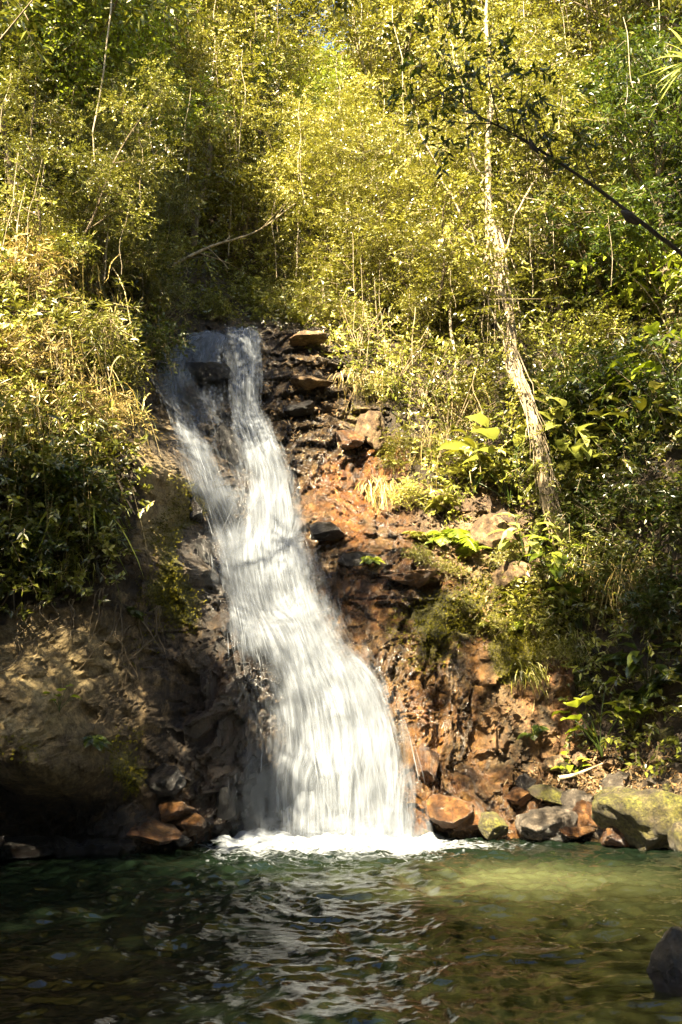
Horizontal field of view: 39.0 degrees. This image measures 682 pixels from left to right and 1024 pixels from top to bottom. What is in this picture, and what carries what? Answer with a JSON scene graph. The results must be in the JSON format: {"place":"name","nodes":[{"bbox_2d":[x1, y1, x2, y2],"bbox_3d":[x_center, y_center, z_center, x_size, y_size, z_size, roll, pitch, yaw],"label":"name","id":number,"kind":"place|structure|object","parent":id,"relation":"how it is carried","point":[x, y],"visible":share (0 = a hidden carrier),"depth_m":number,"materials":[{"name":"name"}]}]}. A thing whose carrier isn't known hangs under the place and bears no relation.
{"place":"outdoors","nodes":[
{"label":"outdoors","id":0,"kind":"place"},
{"bbox_2d":[0,24,681,852],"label":"cliff","id":1,"kind":"structure","parent":0,"point":[204,714],"depth_m":13.46,"materials":[{"name":"stone"}]},
{"bbox_2d":[0,363,62,476],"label":"grass clump","id":2,"kind":"object","parent":1,"relation":"on","point":[35,409],"visible":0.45,"depth_m":11.76,"materials":[{"name":"green plant"}]},
{"bbox_2d":[0,439,83,517],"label":"shrub","id":3,"kind":"object","parent":1,"relation":"on","point":[12,462],"visible":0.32,"depth_m":11.24,"materials":[{"name":"green plant"}]},
{"bbox_2d":[0,505,87,573],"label":"shrub","id":4,"kind":"object","parent":1,"relation":"on","point":[37,541],"visible":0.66,"depth_m":11.10,"materials":[{"name":"green plant"}]},
{"bbox_2d":[0,316,103,403],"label":"shrub","id":5,"kind":"object","parent":1,"relation":"on","point":[5,355],"visible":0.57,"depth_m":12.24,"materials":[{"name":"green plant"}]},
{"bbox_2d":[0,229,106,330],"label":"shrub","id":6,"kind":"object","parent":1,"relation":"on","point":[29,270],"visible":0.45,"depth_m":13.51,"materials":[{"name":"green plant"}]},
{"bbox_2d":[0,361,129,461],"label":"shrub","id":7,"kind":"object","parent":1,"relation":"on","point":[63,404],"visible":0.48,"depth_m":11.79,"materials":[{"name":"green plant"}]},
{"bbox_2d":[2,437,133,525],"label":"shrub","id":8,"kind":"object","parent":1,"relation":"on","point":[67,494],"visible":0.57,"depth_m":11.44,"materials":[{"name":"green plant"}]},
{"bbox_2d":[2,317,135,442],"bbox_3d":[-4.003,-1.523,12.630,2.638,2.602,1.504,-5,-13,21],"label":"grass clump","id":9,"kind":"object","parent":1,"relation":"on","point":[72,360],"visible":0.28,"depth_m":12.81,"materials":[{"name":"green plant"}]},
{"bbox_2d":[26,178,126,292],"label":"shrub","id":10,"kind":"object","parent":1,"relation":"on","point":[98,236],"visible":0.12,"depth_m":15.56,"materials":[{"name":"green plant"}]},
{"bbox_2d":[10,421,144,562],"bbox_3d":[-3.410,-0.204,11.596,2.110,2.081,1.203,-3,-12,15],"label":"grass clump","id":11,"kind":"object","parent":1,"relation":"on","point":[84,451],"visible":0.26,"depth_m":11.56,"materials":[{"name":"green plant"}]},
{"bbox_2d":[7,280,152,396],"bbox_3d":[-3.861,-2.349,13.514,2.457,1.665,2.466,3,-13,-13],"label":"shrub","id":12,"kind":"object","parent":1,"relation":"on","point":[90,331],"visible":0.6,"depth_m":13.28,"materials":[{"name":"green plant"}]},
{"bbox_2d":[26,482,143,599],"bbox_3d":[-3.204,0.426,11.396,1.593,1.815,1.033,6,-13,-25],"label":"grass clump","id":13,"kind":"object","parent":1,"relation":"on","point":[92,513],"visible":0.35,"depth_m":11.51,"materials":[{"name":"green plant"}]},
{"bbox_2d":[0,0,179,228],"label":"tree","id":14,"kind":"object","parent":1,"relation":"on","point":[52,42],"visible":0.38,"depth_m":15.39,"materials":[{"name":"green plant"}]},
{"bbox_2d":[0,85,182,308],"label":"tree","id":15,"kind":"object","parent":1,"relation":"on","point":[125,249],"visible":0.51,"depth_m":15.62,"materials":[{"name":"green plant"}]},
{"bbox_2d":[32,373,167,458],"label":"shrub","id":16,"kind":"object","parent":1,"relation":"on","point":[95,406],"visible":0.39,"depth_m":12.60,"materials":[{"name":"green plant"}]},
{"bbox_2d":[32,254,169,366],"bbox_3d":[-4.071,-3.032,15.020,2.902,2.862,1.654,2,-12,-10],"label":"grass clump","id":17,"kind":"object","parent":1,"relation":"on","point":[103,279],"visible":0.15,"depth_m":15.33,"materials":[{"name":"green plant"}]},
{"bbox_2d":[0,39,209,306],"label":"tree","id":18,"kind":"object","parent":1,"relation":"on","point":[77,242],"visible":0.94,"depth_m":14.18,"materials":[{"name":"green plant"}]},
{"bbox_2d":[80,838,135,856],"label":"boulder","id":19,"kind":"object","parent":1,"relation":"on","point":[112,847],"visible":0.77,"depth_m":10.82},
{"bbox_2d":[0,0,224,222],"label":"tree","id":20,"kind":"object","parent":1,"relation":"on","point":[7,17],"visible":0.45,"depth_m":15.25,"materials":[{"name":"green plant"}]},
{"bbox_2d":[0,0,242,215],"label":"tree","id":21,"kind":"object","parent":1,"relation":"on","point":[133,50],"visible":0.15,"depth_m":17.75,"materials":[{"name":"green plant"}]},
{"bbox_2d":[87,327,155,406],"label":"shrub","id":22,"kind":"object","parent":1,"relation":"on","point":[128,371],"visible":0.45,"depth_m":14.21,"materials":[{"name":"green plant"}]},
{"bbox_2d":[116,302,191,384],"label":"shrub","id":23,"kind":"object","parent":1,"relation":"on","point":[150,338],"visible":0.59,"depth_m":15.62,"materials":[{"name":"green plant"}]},
{"bbox_2d":[126,820,181,844],"bbox_3d":[-2.260,3.719,11.208,0.835,0.292,0.747,0,-12,0],"label":"boulder","id":24,"kind":"object","parent":1,"relation":"on","point":[154,832],"visible":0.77,"depth_m":11.03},
{"bbox_2d":[113,159,202,329],"bbox_3d":[-3.415,-4.866,17.194,1.930,3.358,2.018,4,-12,-17],"label":"tree","id":25,"kind":"object","parent":1,"relation":"on","point":[159,294],"visible":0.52,"depth_m":17.17,"materials":[{"name":"green plant"}]},
{"bbox_2d":[145,763,185,796],"bbox_3d":[-2.123,3.196,11.486,0.540,0.417,0.364,0,-12,0],"label":"boulder","id":26,"kind":"object","parent":1,"relation":"on","point":[163,779],"visible":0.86,"depth_m":11.40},
{"bbox_2d":[159,797,194,821],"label":"boulder","id":27,"kind":"object","parent":1,"relation":"on","point":[171,809],"visible":0.95,"depth_m":11.43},
{"bbox_2d":[76,0,295,226],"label":"tree","id":28,"kind":"object","parent":1,"relation":"on","point":[175,64],"visible":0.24,"depth_m":19.43,"materials":[{"name":"green plant"}]},
{"bbox_2d":[184,361,233,392],"bbox_3d":[-2.367,-2.426,17.194,0.865,0.582,0.662,5,-13,-23],"label":"boulder","id":29,"kind":"object","parent":1,"relation":"on","point":[212,376],"visible":0.94,"depth_m":17.02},
{"bbox_2d":[108,0,326,269],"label":"tree","id":30,"kind":"object","parent":1,"relation":"on","point":[237,187],"visible":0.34,"depth_m":21.75,"materials":[{"name":"green plant"}]},
{"bbox_2d":[187,277,247,324],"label":"shrub","id":31,"kind":"object","parent":1,"relation":"on","point":[218,310],"visible":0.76,"depth_m":18.74,"materials":[{"name":"green plant"}]},
{"bbox_2d":[215,784,235,819],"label":"boulder","id":32,"kind":"object","parent":1,"relation":"on","point":[225,803],"visible":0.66,"depth_m":12.12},
{"bbox_2d":[215,422,243,467],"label":"boulder","id":33,"kind":"object","parent":1,"relation":"on","point":[226,439],"visible":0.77,"depth_m":15.98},
{"bbox_2d":[136,0,370,258],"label":"tree","id":34,"kind":"object","parent":1,"relation":"on","point":[309,63],"visible":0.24,"depth_m":23.64,"materials":[{"name":"green plant"}]},
{"bbox_2d":[184,26,369,247],"bbox_3d":[-2.098,-9.888,25.900,5.805,6.192,5.726,-2,-9,3],"label":"tree","id":35,"kind":"object","parent":1,"relation":"on","point":[323,71],"visible":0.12,"depth_m":25.78,"materials":[{"name":"green plant"}]},
{"bbox_2d":[243,266,327,322],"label":"shrub","id":36,"kind":"object","parent":1,"relation":"on","point":[289,289],"visible":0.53,"depth_m":19.73,"materials":[{"name":"green plant"}]},
{"bbox_2d":[0,398,572,800],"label":"moss","id":37,"kind":"object","parent":1,"relation":"on","point":[421,635],"visible":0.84,"depth_m":13.70,"materials":[{"name":"green plant"}]},
{"bbox_2d":[165,327,418,838],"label":"waterfall","id":38,"kind":"structure","parent":1,"relation":"on","point":[329,793],"depth_m":13.35,"materials":[{"name":"liquid"}]},
{"bbox_2d":[213,0,375,148],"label":"tree","id":39,"kind":"object","parent":1,"relation":"on","point":[305,14],"visible":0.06,"depth_m":31.84,"materials":[{"name":"green plant"}]},
{"bbox_2d":[232,74,403,299],"bbox_3d":[-1.074,-7.017,22.323,4.947,5.350,5.015,8,-15,-38],"label":"tree","id":40,"kind":"object","parent":1,"relation":"on","point":[291,188],"visible":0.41,"depth_m":21.41,"materials":[{"name":"green plant"}]},
{"bbox_2d":[276,278,377,337],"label":"shrub","id":41,"kind":"object","parent":1,"relation":"on","point":[308,314],"visible":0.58,"depth_m":19.23,"materials":[{"name":"green plant"}]},
{"bbox_2d":[310,521,343,540],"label":"boulder","id":42,"kind":"object","parent":1,"relation":"on","point":[325,531],"visible":1,"depth_m":14.96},
{"bbox_2d":[0,27,681,778],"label":"undergrowth","id":43,"kind":"object","parent":1,"relation":"on","point":[8,291],"visible":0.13,"depth_m":14.57,"materials":[{"name":"green plant"}]},
{"bbox_2d":[229,65,471,333],"bbox_3d":[0.888,-6.012,20.812,5.302,5.657,5.231,6,-13,-33],"label":"tree","id":44,"kind":"object","parent":1,"relation":"on","point":[383,176],"visible":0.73,"depth_m":19.74,"materials":[{"name":"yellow plant"}]},
{"bbox_2d":[254,0,458,225],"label":"tree","id":45,"kind":"object","parent":1,"relation":"on","point":[354,33],"visible":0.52,"depth_m":27.40,"materials":[{"name":"green plant"}]},
{"bbox_2d":[316,282,415,358],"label":"shrub","id":46,"kind":"object","parent":1,"relation":"on","point":[360,326],"visible":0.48,"depth_m":18.58,"materials":[{"name":"green plant"}]},
{"bbox_2d":[354,410,386,450],"bbox_3d":[0.543,-1.389,16.979,0.550,0.766,0.558,-8,-14,34],"label":"boulder","id":47,"kind":"object","parent":1,"relation":"on","point":[367,424],"visible":0.88,"depth_m":16.76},
{"bbox_2d":[340,356,406,405],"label":"shrub","id":48,"kind":"object","parent":1,"relation":"on","point":[368,384],"visible":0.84,"depth_m":17.43,"materials":[{"name":"green plant"}]},
{"bbox_2d":[344,315,449,400],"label":"shrub","id":49,"kind":"object","parent":1,"relation":"on","point":[403,365],"visible":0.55,"depth_m":17.75,"materials":[{"name":"green plant"}]},
{"bbox_2d":[374,421,437,466],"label":"shrub","id":50,"kind":"object","parent":1,"relation":"on","point":[393,440],"visible":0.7,"depth_m":16.61,"materials":[{"name":"green plant"}]},
{"bbox_2d":[320,100,494,358],"bbox_3d":[1.622,-5.249,19.131,3.835,4.907,3.162,-8,-14,35],"label":"tree","id":51,"kind":"object","parent":1,"relation":"on","point":[423,305],"visible":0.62,"depth_m":18.87,"materials":[{"name":"green plant"}]},
{"bbox_2d":[379,570,436,588],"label":"boulder","id":52,"kind":"object","parent":1,"relation":"on","point":[418,579],"visible":0.84,"depth_m":13.92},
{"bbox_2d":[384,470,434,510],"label":"shrub","id":53,"kind":"object","parent":1,"relation":"on","point":[411,489],"visible":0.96,"depth_m":15.98,"materials":[{"name":"yellow plant"}]},
{"bbox_2d":[321,0,514,219],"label":"tree","id":54,"kind":"object","parent":1,"relation":"on","point":[416,62],"visible":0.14,"depth_m":28.86,"materials":[{"name":"green plant"}]},
{"bbox_2d":[414,745,438,784],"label":"boulder","id":55,"kind":"object","parent":1,"relation":"on","point":[427,761],"visible":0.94,"depth_m":12.90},
{"bbox_2d":[370,314,497,417],"bbox_3d":[1.503,-2.579,18.123,2.422,2.157,2.754,7,-14,-32],"label":"shrub","id":56,"kind":"object","parent":1,"relation":"on","point":[421,380],"visible":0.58,"depth_m":17.69,"materials":[{"name":"green plant"}]},
{"bbox_2d":[425,793,473,829],"bbox_3d":[1.406,3.899,12.533,0.634,0.460,0.636,0,-12,0],"label":"boulder","id":57,"kind":"object","parent":1,"relation":"on","point":[443,812],"visible":1,"depth_m":12.33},
{"bbox_2d":[423,528,477,550],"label":"fern","id":58,"kind":"object","parent":1,"relation":"on","point":[461,536],"visible":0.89,"depth_m":14.79,"materials":[{"name":"green plant"}]},
{"bbox_2d":[394,363,518,444],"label":"shrub","id":59,"kind":"object","parent":1,"relation":"on","point":[451,412],"visible":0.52,"depth_m":17.16,"materials":[{"name":"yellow plant"}]},
{"bbox_2d":[388,153,535,383],"bbox_3d":[2.521,-4.718,19.406,2.845,5.390,2.777,-1,-17,13],"label":"tree","id":60,"kind":"object","parent":1,"relation":"on","point":[416,286],"visible":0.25,"depth_m":19.20,"materials":[{"name":"green plant"}]},
{"bbox_2d":[253,333,681,808],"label":"leaf litter","id":61,"kind":"object","parent":1,"relation":"on","point":[582,778],"visible":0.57,"depth_m":13.15,"materials":[{"name":"brown plant"}]},
{"bbox_2d":[447,363,504,412],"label":"shrub","id":62,"kind":"object","parent":1,"relation":"on","point":[486,381],"visible":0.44,"depth_m":17.71,"materials":[{"name":"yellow plant"}]},
{"bbox_2d":[394,0,558,224],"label":"tree","id":63,"kind":"object","parent":1,"relation":"on","point":[478,2],"visible":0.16,"depth_m":28.09,"materials":[{"name":"green plant"}]},
{"bbox_2d":[443,426,514,492],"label":"broad leaved plant","id":64,"kind":"object","parent":1,"relation":"on","point":[472,444],"visible":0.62,"depth_m":16.07,"materials":[{"name":"green plant"}]},
{"bbox_2d":[351,0,620,581],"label":"leaning tree","id":65,"kind":"object","parent":1,"relation":"on","point":[546,484],"visible":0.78,"depth_m":16.05,"materials":[{"name":"green plant"}]},
{"bbox_2d":[469,512,516,550],"bbox_3d":[2.348,0.341,15.293,0.814,0.622,0.639,0,-12,0],"label":"boulder","id":66,"kind":"object","parent":1,"relation":"on","point":[483,526],"visible":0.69,"depth_m":15.06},
{"bbox_2d":[436,406,558,506],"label":"broad leaved plant","id":67,"kind":"object","parent":1,"relation":"on","point":[489,433],"visible":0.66,"depth_m":15.87,"materials":[{"name":"green plant"}]},
{"bbox_2d":[491,560,533,591],"bbox_3d":[2.624,0.985,14.697,0.624,0.506,0.600,0,-12,0],"label":"boulder","id":68,"kind":"object","parent":1,"relation":"on","point":[507,567],"visible":0.72,"depth_m":14.55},
{"bbox_2d":[485,512,566,563],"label":"broad leaved plant","id":69,"kind":"object","parent":1,"relation":"on","point":[506,544],"visible":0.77,"depth_m":14.71,"materials":[{"name":"green plant"}]},
{"bbox_2d":[378,10,681,257],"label":"overhanging tree","id":70,"kind":"object","parent":1,"relation":"on","point":[629,216],"visible":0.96,"depth_m":10.53,"materials":[{"name":"green plant"}]},
{"bbox_2d":[388,24,677,334],"bbox_3d":[4.741,-6.174,20.692,6.107,6.515,6.024,12,-18,-35],"label":"tree","id":71,"kind":"object","parent":1,"relation":"on","point":[606,156],"visible":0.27,"depth_m":19.16,"materials":[{"name":"green plant"}]},
{"bbox_2d":[499,581,581,649],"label":"shrub","id":72,"kind":"object","parent":1,"relation":"on","point":[538,613],"visible":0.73,"depth_m":14.18,"materials":[{"name":"green plant"}]},
{"bbox_2d":[489,343,591,417],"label":"shrub","id":73,"kind":"object","parent":1,"relation":"on","point":[547,375],"visible":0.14,"depth_m":17.21,"materials":[{"name":"green plant"}]},
{"bbox_2d":[515,806,577,842],"bbox_3d":[2.652,4.012,12.272,0.808,0.504,0.676,0,-12,0],"label":"boulder","id":74,"kind":"object","parent":1,"relation":"on","point":[546,823],"visible":0.89,"depth_m":12.09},
{"bbox_2d":[418,0,681,324],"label":"tree","id":75,"kind":"object","parent":1,"relation":"on","point":[582,249],"visible":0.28,"depth_m":18.87,"materials":[{"name":"green plant"}]},
{"bbox_2d":[520,535,592,592],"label":"broad leaved plant","id":76,"kind":"object","parent":1,"relation":"on","point":[557,570],"visible":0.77,"depth_m":14.30,"materials":[{"name":"green plant"}]},
{"bbox_2d":[478,0,635,191],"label":"tree","id":77,"kind":"object","parent":1,"relation":"on","point":[595,22],"visible":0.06,"depth_m":25.89,"materials":[{"name":"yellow plant"}]},
{"bbox_2d":[527,627,586,669],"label":"shrub","id":78,"kind":"object","parent":1,"relation":"on","point":[549,652],"visible":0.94,"depth_m":13.85,"materials":[{"name":"green plant"}]},
{"bbox_2d":[506,372,609,441],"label":"broad leaved plant","id":79,"kind":"object","parent":1,"relation":"on","point":[558,414],"visible":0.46,"depth_m":15.87,"materials":[{"name":"green plant"}]},
{"bbox_2d":[510,395,612,478],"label":"broad leaved plant","id":80,"kind":"object","parent":1,"relation":"on","point":[586,450],"visible":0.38,"depth_m":15.26,"materials":[{"name":"green plant"}]},
{"bbox_2d":[455,0,681,202],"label":"tree","id":81,"kind":"object","parent":1,"relation":"on","point":[606,16],"visible":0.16,"depth_m":22.92,"materials":[{"name":"green plant"}]},
{"bbox_2d":[524,423,615,502],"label":"broad leaved plant","id":82,"kind":"object","parent":1,"relation":"on","point":[575,448],"visible":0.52,"depth_m":15.07,"materials":[{"name":"green plant"}]},
{"bbox_2d":[542,575,607,629],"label":"broad leaved plant","id":83,"kind":"object","parent":1,"relation":"on","point":[577,591],"visible":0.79,"depth_m":14.18,"materials":[{"name":"green plant"}]},
{"bbox_2d":[510,357,643,468],"bbox_3d":[3.979,-1.546,16.094,2.437,1.521,2.097,-13,-10,11],"label":"shrub","id":84,"kind":"object","parent":1,"relation":"on","point":[582,411],"visible":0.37,"depth_m":15.86,"materials":[{"name":"green plant"}]},
{"bbox_2d":[477,0,680,213],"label":"tree","id":85,"kind":"object","parent":1,"relation":"on","point":[581,21],"visible":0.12,"depth_m":24.97,"materials":[{"name":"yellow plant"}]},
{"bbox_2d":[538,529,640,601],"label":"shrub","id":86,"kind":"object","parent":1,"relation":"on","point":[589,549],"visible":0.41,"depth_m":14.37,"materials":[{"name":"green plant"}]},
{"bbox_2d":[538,290,648,386],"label":"shrub","id":87,"kind":"object","parent":1,"relation":"on","point":[601,332],"visible":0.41,"depth_m":17.11,"materials":[{"name":"green plant"}]},
{"bbox_2d":[538,446,658,555],"bbox_3d":[4.067,-0.166,14.715,1.966,1.700,1.841,8,-14,-33],"label":"shrub","id":88,"kind":"object","parent":1,"relation":"on","point":[586,503],"visible":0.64,"depth_m":14.62,"materials":[{"name":"green plant"}]},
{"bbox_2d":[552,676,645,756],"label":"broad leaved plant","id":89,"kind":"object","parent":1,"relation":"on","point":[577,702],"visible":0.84,"depth_m":13.00,"materials":[{"name":"green plant"}]},
{"bbox_2d":[521,7,681,338],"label":"tree","id":90,"kind":"object","parent":1,"relation":"on","point":[661,224],"visible":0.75,"depth_m":17.54,"materials":[{"name":"green plant"}]},
{"bbox_2d":[526,0,681,197],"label":"tree","id":91,"kind":"object","parent":1,"relation":"on","point":[672,4],"visible":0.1,"depth_m":20.65,"materials":[{"name":"green plant"}]},
{"bbox_2d":[555,205,681,336],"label":"shrub","id":92,"kind":"object","parent":1,"relation":"on","point":[676,259],"visible":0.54,"depth_m":17.29,"materials":[{"name":"green plant"}]},
{"bbox_2d":[556,317,681,425],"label":"shrub","id":93,"kind":"object","parent":1,"relation":"on","point":[606,360],"visible":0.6,"depth_m":15.71,"materials":[{"name":"green plant"}]},
{"bbox_2d":[583,538,672,605],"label":"shrub","id":94,"kind":"object","parent":1,"relation":"on","point":[615,571],"visible":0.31,"depth_m":14.03,"materials":[{"name":"green plant"}]},
{"bbox_2d":[583,381,681,472],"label":"broad leaved plant","id":95,"kind":"object","parent":1,"relation":"on","point":[641,406],"visible":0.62,"depth_m":14.67,"materials":[{"name":"green plant"}]},
{"bbox_2d":[589,473,681,548],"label":"shrub","id":96,"kind":"object","parent":1,"relation":"on","point":[667,500],"visible":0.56,"depth_m":13.76,"materials":[{"name":"green plant"}]},
{"bbox_2d":[591,785,681,850],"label":"boulder","id":97,"kind":"object","parent":1,"relation":"on","point":[643,820],"visible":0.85,"depth_m":11.30,"materials":[{"name":"stone"}]},
{"bbox_2d":[591,357,681,464],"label":"shrub","id":98,"kind":"object","parent":1,"relation":"on","point":[670,394],"visible":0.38,"depth_m":14.84,"materials":[{"name":"green plant"}]},
{"bbox_2d":[599,321,681,407],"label":"broad leaved plant","id":99,"kind":"object","parent":1,"relation":"on","point":[653,328],"visible":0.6,"depth_m":15.18,"materials":[{"name":"green plant"}]},
{"bbox_2d":[606,633,681,684],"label":"broad leaved plant","id":100,"kind":"object","parent":1,"relation":"on","point":[635,657],"visible":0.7,"depth_m":12.78,"materials":[{"name":"green plant"}]},
{"bbox_2d":[614,567,681,637],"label":"shrub","id":101,"kind":"object","parent":1,"relation":"on","point":[653,594],"visible":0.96,"depth_m":13.24,"materials":[{"name":"green plant"}]},
{"bbox_2d":[0,828,681,1023],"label":"water","id":102,"kind":"structure","parent":0,"point":[256,926],"depth_m":7.09,"materials":[{"name":"liquid"}]},
{"bbox_2d":[1,835,53,858],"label":"boulder","id":103,"kind":"object","parent":102,"relation":"in","point":[35,847],"visible":0.91,"depth_m":10.64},
{"bbox_2d":[48,835,83,857],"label":"boulder","id":104,"kind":"object","parent":102,"relation":"on","point":[61,846],"visible":0.76,"depth_m":10.73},
{"bbox_2d":[478,811,508,840],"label":"boulder","id":105,"kind":"object","parent":102,"relation":"in","point":[492,825],"visible":0.99,"depth_m":12.24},
{"bbox_2d":[646,926,681,994],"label":"boulder","id":106,"kind":"object","parent":102,"relation":"in","point":[664,970],"visible":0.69,"depth_m":5.61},
{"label":"ground","id":107,"kind":"structure","parent":0,"visible":0},
{"bbox_2d":[294,0,483,54],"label":"tree","id":108,"kind":"object","parent":107,"relation":"on","point":[475,12],"visible":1,"depth_m":9.75,"materials":[{"name":"green plant"}]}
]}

